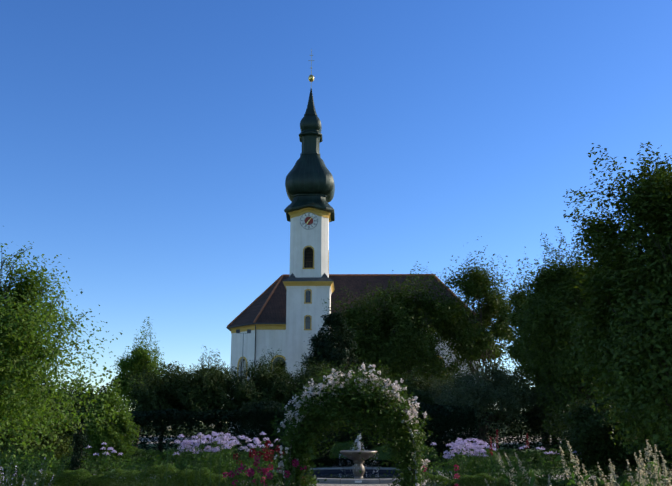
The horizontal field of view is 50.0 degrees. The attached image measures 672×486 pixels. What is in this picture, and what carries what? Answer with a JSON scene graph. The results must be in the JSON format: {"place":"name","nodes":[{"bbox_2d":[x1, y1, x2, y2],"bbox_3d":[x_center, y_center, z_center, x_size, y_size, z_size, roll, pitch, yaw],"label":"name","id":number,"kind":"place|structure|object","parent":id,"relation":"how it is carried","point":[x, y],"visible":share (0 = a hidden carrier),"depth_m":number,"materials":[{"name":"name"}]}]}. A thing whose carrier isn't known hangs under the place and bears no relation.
{"place":"outdoors","nodes":[
{"label":"outdoors","id":0,"kind":"place"},
{"bbox_2d":[0,241,143,466],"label":"apple tree","id":1,"kind":"object","parent":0,"point":[16,363],"depth_m":13.20,"materials":[{"name":"green plant"}]},
{"bbox_2d":[64,424,93,485],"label":"conifer column","id":2,"kind":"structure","parent":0,"point":[78,439],"depth_m":19.67,"materials":[{"name":"green plant"}]},
{"bbox_2d":[173,431,277,485],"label":"phlox flowers","id":3,"kind":"object","parent":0,"point":[184,443],"depth_m":19.75,"materials":[{"name":"purple plant"}]},
{"bbox_2d":[233,440,283,485],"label":"red flowers","id":4,"kind":"object","parent":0,"point":[265,455],"depth_m":18.71,"materials":[{"name":"red plant"}]},
{"bbox_2d":[222,455,306,485],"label":"flowering plant","id":5,"kind":"object","parent":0,"point":[267,469],"depth_m":11.52,"materials":[{"name":"plant"}]},
{"bbox_2d":[3,423,632,485],"bbox_3d":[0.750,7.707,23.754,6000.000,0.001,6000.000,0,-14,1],"label":"ground","id":6,"kind":"structure","parent":0,"point":[146,466],"depth_m":29.33,"materials":[{"name":"green plant"}]},
{"bbox_2d":[0,451,59,485],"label":"flower spikes","id":7,"kind":"object","parent":6,"relation":"on","point":[26,478],"depth_m":8.06,"materials":[{"name":"green plant"}]},
{"bbox_2d":[0,382,60,411],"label":"tree","id":8,"kind":"object","parent":6,"relation":"on","point":[44,395],"visible":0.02,"depth_m":60.90,"materials":[{"name":"green plant"}]},
{"bbox_2d":[84,442,122,482],"bbox_3d":[-6.952,6.526,21.251,1.212,1.261,0.762,0,-14,1],"label":"phlox plant","id":9,"kind":"object","parent":6,"relation":"on","point":[103,460],"depth_m":21.29,"materials":[{"name":"plant"}]},
{"bbox_2d":[4,446,234,467],"bbox_3d":[-8.938,8.518,28.730,9.810,0.880,0.756,0,-14,1],"label":"box hedge","id":10,"kind":"object","parent":6,"relation":"on","point":[142,452],"visible":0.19,"depth_m":28.47,"materials":[{"name":"green plant"}]},
{"bbox_2d":[106,317,166,453],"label":"birch tree","id":11,"kind":"object","parent":6,"relation":"on","point":[136,359],"depth_m":41.01,"materials":[{"name":"green plant"}]},
{"bbox_2d":[0,445,282,485],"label":"perennials","id":12,"kind":"object","parent":6,"relation":"on","point":[55,469],"depth_m":20.16,"materials":[{"name":"green plant"}]},
{"bbox_2d":[0,463,316,485],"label":"hedge","id":13,"kind":"object","parent":6,"relation":"on","point":[145,475],"visible":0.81,"depth_m":16.87,"materials":[{"name":"green plant"}]},
{"bbox_2d":[124,361,196,456],"bbox_3d":[-8.655,8.176,35.466,4.053,4.969,6.172,0,-14,1],"label":"apple tree","id":14,"kind":"object","parent":6,"relation":"on","point":[150,394],"depth_m":34.55,"materials":[{"name":"green plant"}]},
{"bbox_2d":[166,425,222,485],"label":"allium flower","id":15,"kind":"object","parent":6,"relation":"on","point":[200,463],"depth_m":8.92,"materials":[{"name":"green plant"}]},
{"bbox_2d":[168,346,246,444],"bbox_3d":[-5.954,7.810,35.089,4.349,5.495,6.550,0,-14,1],"label":"apple tree","id":16,"kind":"object","parent":6,"relation":"on","point":[213,387],"depth_m":34.00,"materials":[{"name":"green plant"}]},
{"bbox_2d":[209,450,232,464],"bbox_3d":[-4.088,7.564,25.446,1.101,0.540,1.112,0,-14,1],"label":"box ball","id":17,"kind":"object","parent":6,"relation":"on","point":[224,457],"visible":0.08,"depth_m":25.12,"materials":[{"name":"green plant"}]},
{"bbox_2d":[236,329,250,370],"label":"floodlight mast","id":18,"kind":"object","parent":6,"relation":"on","point":[238,331],"visible":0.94,"depth_m":80.23,"materials":[{"name":"metal"}]},
{"bbox_2d":[239,445,269,461],"bbox_3d":[-3.058,8.005,27.474,1.290,0.616,1.271,0,-14,1],"label":"box ball","id":19,"kind":"object","parent":6,"relation":"on","point":[261,449],"visible":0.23,"depth_m":27.12,"materials":[{"name":"green plant"}]},
{"bbox_2d":[226,346,302,435],"bbox_3d":[-3.415,7.931,35.603,4.252,5.525,6.693,0,-14,1],"label":"apple tree","id":20,"kind":"object","parent":6,"relation":"on","point":[276,388],"depth_m":34.69,"materials":[{"name":"green plant"}]},
{"bbox_2d":[260,359,286,435],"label":"yew tree","id":21,"kind":"object","parent":6,"relation":"on","point":[277,364],"depth_m":59.07,"materials":[{"name":"green plant"}]},
{"bbox_2d":[0,408,573,463],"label":"yew hedge","id":22,"kind":"object","parent":6,"relation":"on","point":[222,415],"visible":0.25,"depth_m":32.05,"materials":[{"name":"green plant"}]},
{"bbox_2d":[37,362,570,436],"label":"hedge","id":23,"kind":"object","parent":6,"relation":"on","point":[104,388],"visible":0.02,"depth_m":94.50,"materials":[{"name":"green plant"}]},
{"bbox_2d":[285,288,330,378],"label":"tower","id":24,"kind":"structure","parent":6,"relation":"on","point":[297,311],"depth_m":78.29,"materials":[{"name":"paint"}]},
{"bbox_2d":[283,273,333,293],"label":"tower cornice","id":25,"kind":"structure","parent":24,"relation":"on","point":[293,281],"depth_m":79.09,"materials":[{"name":"paint"}]},
{"bbox_2d":[290,214,328,277],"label":"tower","id":26,"kind":"structure","parent":25,"relation":"on","point":[316,238],"depth_m":80.66,"materials":[{"name":"paint"}]},
{"bbox_2d":[300,212,317,228],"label":"tower clock","id":27,"kind":"object","parent":26,"relation":"attached to","point":[308,220],"visible":1,"depth_m":81.17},
{"bbox_2d":[284,49,334,221],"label":"onion dome spire","id":28,"kind":"structure","parent":26,"relation":"on","point":[309,181],"depth_m":82.55,"materials":[{"name":"green metal"}]},
{"bbox_2d":[289,207,330,221],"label":"cornice","id":29,"kind":"structure","parent":26,"relation":"attached to","point":[296,213],"depth_m":81.43,"materials":[{"name":"yellow paint"}]},
{"bbox_2d":[302,245,328,329],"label":"tower openings","id":30,"kind":"object","parent":24,"relation":"on","point":[308,258],"visible":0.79,"depth_m":80.01,"materials":[{"name":"black"}]},
{"bbox_2d":[306,447,316,459],"bbox_3d":[-1.326,8.240,28.425,1.233,0.594,1.228,0,-14,1],"label":"box ball","id":31,"kind":"object","parent":6,"relation":"on","point":[312,456],"visible":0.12,"depth_m":28.05,"materials":[{"name":"green plant"}]},
{"bbox_2d":[276,310,385,443],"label":"yew tree","id":32,"kind":"object","parent":6,"relation":"on","point":[326,352],"depth_m":57.79,"materials":[{"name":"green plant"}]},
{"bbox_2d":[266,371,437,485],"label":"climbing roses","id":33,"kind":"object","parent":6,"relation":"on","point":[274,482],"visible":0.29,"depth_m":11.98,"materials":[{"name":"white plant"}]},
{"bbox_2d":[228,330,479,438],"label":"nave walls","id":34,"kind":"structure","parent":6,"relation":"on","point":[275,340],"depth_m":82.66,"materials":[{"name":"white paint"}]},
{"bbox_2d":[230,324,423,332],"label":"cornice","id":35,"kind":"structure","parent":34,"relation":"attached to","point":[266,327],"depth_m":82.90,"materials":[{"name":"paint"}]},
{"bbox_2d":[237,355,441,385],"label":"nave windows","id":36,"kind":"structure","parent":34,"relation":"in","point":[246,363],"depth_m":83.23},
{"bbox_2d":[226,322,475,437],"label":"church gutter downpipe","id":37,"kind":"object","parent":34,"relation":"attached to","point":[255,332],"visible":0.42,"depth_m":82.45,"materials":[{"name":"metal"}]},
{"bbox_2d":[228,276,477,329],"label":"church roof","id":38,"kind":"structure","parent":34,"relation":"on","point":[274,310],"depth_m":87.05,"materials":[{"name":"red tile"}]},
{"bbox_2d":[227,274,471,326],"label":"roof ridge tiles","id":39,"kind":"object","parent":38,"relation":"on","point":[272,292],"visible":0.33,"depth_m":89.29,"materials":[{"name":"red tile"}]},
{"bbox_2d":[330,297,388,379],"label":"lime tree","id":40,"kind":"object","parent":6,"relation":"on","point":[374,322],"depth_m":66.63,"materials":[{"name":"green plant"}]},
{"bbox_2d":[279,467,448,483],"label":"pool kerb","id":41,"kind":"structure","parent":6,"relation":"on","point":[353,481],"depth_m":21.30,"materials":[{"name":"stone"}]},
{"bbox_2d":[339,433,378,476],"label":"fountain water","id":42,"kind":"structure","parent":41,"relation":"on","point":[359,445],"depth_m":23.95,"materials":[{"name":"liquid"}]},
{"bbox_2d":[303,472,423,478],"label":"pool water","id":43,"kind":"structure","parent":41,"relation":"in","point":[370,475],"depth_m":24.76,"materials":[{"name":"blue liquid"}]},
{"bbox_2d":[318,261,486,388],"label":"lime tree","id":44,"kind":"object","parent":6,"relation":"on","point":[395,357],"depth_m":67.36,"materials":[{"name":"green plant"}]},
{"bbox_2d":[391,366,445,426],"bbox_3d":[3.941,9.015,38.238,4.658,4.693,6.792,0,-14,1],"label":"apple tree","id":45,"kind":"object","parent":6,"relation":"on","point":[411,384],"visible":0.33,"depth_m":37.52,"materials":[{"name":"green plant"}]},
{"bbox_2d":[427,358,542,448],"bbox_3d":[6.513,7.536,32.070,4.903,4.585,6.165,0,-14,1],"label":"apple tree","id":46,"kind":"object","parent":6,"relation":"on","point":[501,386],"depth_m":30.80,"materials":[{"name":"green plant"}]},
{"bbox_2d":[501,247,553,456],"bbox_3d":[11.226,5.795,39.605,4.179,11.595,4.328,0,-14,1],"label":"tree","id":47,"kind":"object","parent":6,"relation":"on","point":[510,319],"depth_m":39.70,"materials":[{"name":"green plant"}]},
{"bbox_2d":[423,445,647,485],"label":"perennials","id":48,"kind":"object","parent":6,"relation":"on","point":[606,472],"depth_m":20.30,"materials":[{"name":"green plant"}]},
{"bbox_2d":[430,438,495,485],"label":"phlox flowers","id":49,"kind":"object","parent":48,"relation":"attached to","point":[461,443],"depth_m":19.23,"materials":[{"name":"purple plant"}]},
{"bbox_2d":[488,429,529,485],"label":"foxglove flower","id":50,"kind":"object","parent":48,"relation":"attached to","point":[491,452],"depth_m":11.60,"materials":[{"name":"green plant"}]},
{"bbox_2d":[400,470,671,485],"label":"hedge","id":51,"kind":"object","parent":6,"relation":"on","point":[501,479],"visible":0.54,"depth_m":16.69,"materials":[{"name":"green plant"}]},
{"bbox_2d":[512,366,594,462],"bbox_3d":[10.056,7.897,32.911,3.893,4.285,5.666,0,-14,1],"label":"shrub","id":52,"kind":"object","parent":6,"relation":"on","point":[537,408],"depth_m":31.57,"materials":[{"name":"green plant"}]},
{"bbox_2d":[482,447,629,468],"bbox_3d":[10.458,8.449,28.388,9.478,0.842,0.757,0,-14,1],"label":"box hedge","id":53,"kind":"object","parent":6,"relation":"on","point":[503,451],"visible":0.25,"depth_m":28.20,"materials":[{"name":"green plant"}]},
{"bbox_2d":[519,445,594,484],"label":"flowering plant","id":54,"kind":"object","parent":6,"relation":"on","point":[552,465],"depth_m":21.68,"materials":[{"name":"plant"}]},
{"bbox_2d":[541,385,642,477],"bbox_3d":[7.745,5.370,20.074,3.624,2.969,3.605,0,-14,1],"label":"shrub","id":55,"kind":"object","parent":6,"relation":"on","point":[590,431],"depth_m":19.53,"materials":[{"name":"green plant"}]},
{"bbox_2d":[607,458,632,482],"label":"mint perennials","id":56,"kind":"object","parent":6,"relation":"on","point":[618,469],"depth_m":19.64,"materials":[{"name":"green plant"}]},
{"bbox_2d":[13,435,624,485],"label":"gravel path","id":57,"kind":"structure","parent":0,"point":[317,484],"depth_m":24.28,"materials":[{"name":"grey gravel"}]},
{"bbox_2d":[0,407,86,464],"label":"shrub","id":58,"kind":"object","parent":57,"relation":"on","point":[61,449],"depth_m":24.58,"materials":[{"name":"green plant"}]},
{"bbox_2d":[40,385,97,423],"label":"tree","id":59,"kind":"object","parent":57,"relation":"on","point":[83,406],"depth_m":67.37,"materials":[{"name":"green plant"}]},
{"bbox_2d":[82,381,139,473],"bbox_3d":[-7.306,6.114,23.428,1.924,3.140,2.347,0,-14,1],"label":"shrub","id":60,"kind":"object","parent":57,"relation":"on","point":[114,437],"depth_m":22.93,"materials":[{"name":"green plant"}]},
{"bbox_2d":[285,353,341,450],"bbox_3d":[-1.039,8.316,36.489,3.862,5.198,6.230,0,-14,1],"label":"apple tree","id":61,"kind":"object","parent":57,"relation":"on","point":[303,375],"depth_m":35.84,"materials":[{"name":"green plant"}]},
{"bbox_2d":[330,440,357,458],"bbox_3d":[0.404,8.240,28.804,1.408,0.693,1.433,0,-14,1],"label":"box ball","id":62,"kind":"object","parent":57,"relation":"on","point":[340,445],"visible":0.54,"depth_m":28.40,"materials":[{"name":"green plant"}]},
{"bbox_2d":[237,400,477,466],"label":"yew hedge","id":63,"kind":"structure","parent":57,"relation":"on","point":[444,417],"depth_m":29.61,"materials":[{"name":"green plant"}]},
{"bbox_2d":[343,362,398,443],"bbox_3d":[1.550,8.664,37.422,4.707,4.995,6.796,0,-14,1],"label":"shrub","id":64,"kind":"object","parent":57,"relation":"on","point":[392,379],"depth_m":37.92,"materials":[{"name":"green plant"}]},
{"bbox_2d":[403,442,438,459],"bbox_3d":[3.276,8.087,28.064,1.433,0.675,1.395,0,-14,1],"label":"box ball","id":65,"kind":"object","parent":57,"relation":"on","point":[429,456],"visible":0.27,"depth_m":27.60,"materials":[{"name":"green plant"}]},
{"bbox_2d":[447,446,472,461],"bbox_3d":[4.721,7.807,26.668,1.237,0.610,1.246,0,-14,1],"label":"box ball","id":66,"kind":"object","parent":57,"relation":"on","point":[457,455],"visible":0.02,"depth_m":26.39,"materials":[{"name":"green plant"}]},
{"bbox_2d":[474,451,501,466],"bbox_3d":[5.114,7.279,24.312,1.100,0.546,1.117,0,-14,1],"label":"box ball","id":67,"kind":"object","parent":57,"relation":"on","point":[497,457],"visible":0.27,"depth_m":23.96,"materials":[{"name":"green plant"}]},
{"bbox_2d":[622,418,671,479],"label":"shrub","id":68,"kind":"object","parent":57,"relation":"on","point":[664,451],"depth_m":17.68,"materials":[{"name":"green plant"}]},
{"bbox_2d":[0,0,671,422],"label":"sky","id":69,"kind":"structure","parent":0,"point":[151,146],"materials":[{"name":"blue"}]},
{"bbox_2d":[288,392,417,483],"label":"garden arch","id":70,"kind":"structure","parent":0,"point":[409,429],"depth_m":11.72,"materials":[{"name":"black metal"}]},
{"bbox_2d":[274,357,429,485],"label":"rose arch","id":71,"kind":"structure","parent":70,"relation":"attached to","point":[369,409],"depth_m":11.70,"materials":[{"name":"green plant"}]},
{"bbox_2d":[284,394,420,485],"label":"rose arch canes","id":72,"kind":"object","parent":71,"relation":"attached to","point":[401,428],"visible":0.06,"depth_m":11.71,"materials":[{"name":"green plant"}]},
{"bbox_2d":[340,450,376,477],"bbox_3d":[0.751,7.426,23.825,1.250,1.080,1.250,0,-14,1],"label":"fountain","id":73,"kind":"object","parent":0,"point":[356,457],"visible":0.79,"depth_m":23.62,"materials":[{"name":"grey stone"}]},
{"bbox_2d":[369,444,398,459],"bbox_3d":[1.898,8.275,28.555,1.268,0.612,1.263,0,-14,1],"label":"box ball","id":74,"kind":"object","parent":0,"point":[381,456],"visible":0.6,"depth_m":28.11,"materials":[{"name":"green plant"}]},
{"bbox_2d":[418,374,461,443],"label":"apple tree","id":75,"kind":"object","parent":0,"point":[436,398],"depth_m":38.14,"materials":[{"name":"green plant"}]},
{"bbox_2d":[422,464,459,485],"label":"flowering plant","id":76,"kind":"object","parent":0,"point":[454,475],"depth_m":12.37,"materials":[{"name":"green plant"}]},
{"bbox_2d":[428,236,517,440],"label":"walnut tree","id":77,"kind":"object","parent":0,"point":[476,282],"depth_m":69.95,"materials":[{"name":"green plant"}]},
{"bbox_2d":[506,211,619,458],"bbox_3d":[11.407,4.241,32.849,7.338,11.393,7.392,0,-14,1],"label":"tree","id":78,"kind":"object","parent":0,"point":[555,295],"depth_m":31.69,"materials":[{"name":"green plant"}]},
{"bbox_2d":[485,439,671,485],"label":"grass plumes","id":79,"kind":"object","parent":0,"point":[644,480],"depth_m":6.06,"materials":[{"name":"beige plant"}]},
{"bbox_2d":[546,141,671,465],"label":"apple tree","id":80,"kind":"object","parent":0,"point":[627,361],"depth_m":10.46,"materials":[{"name":"green plant"}]}
]}

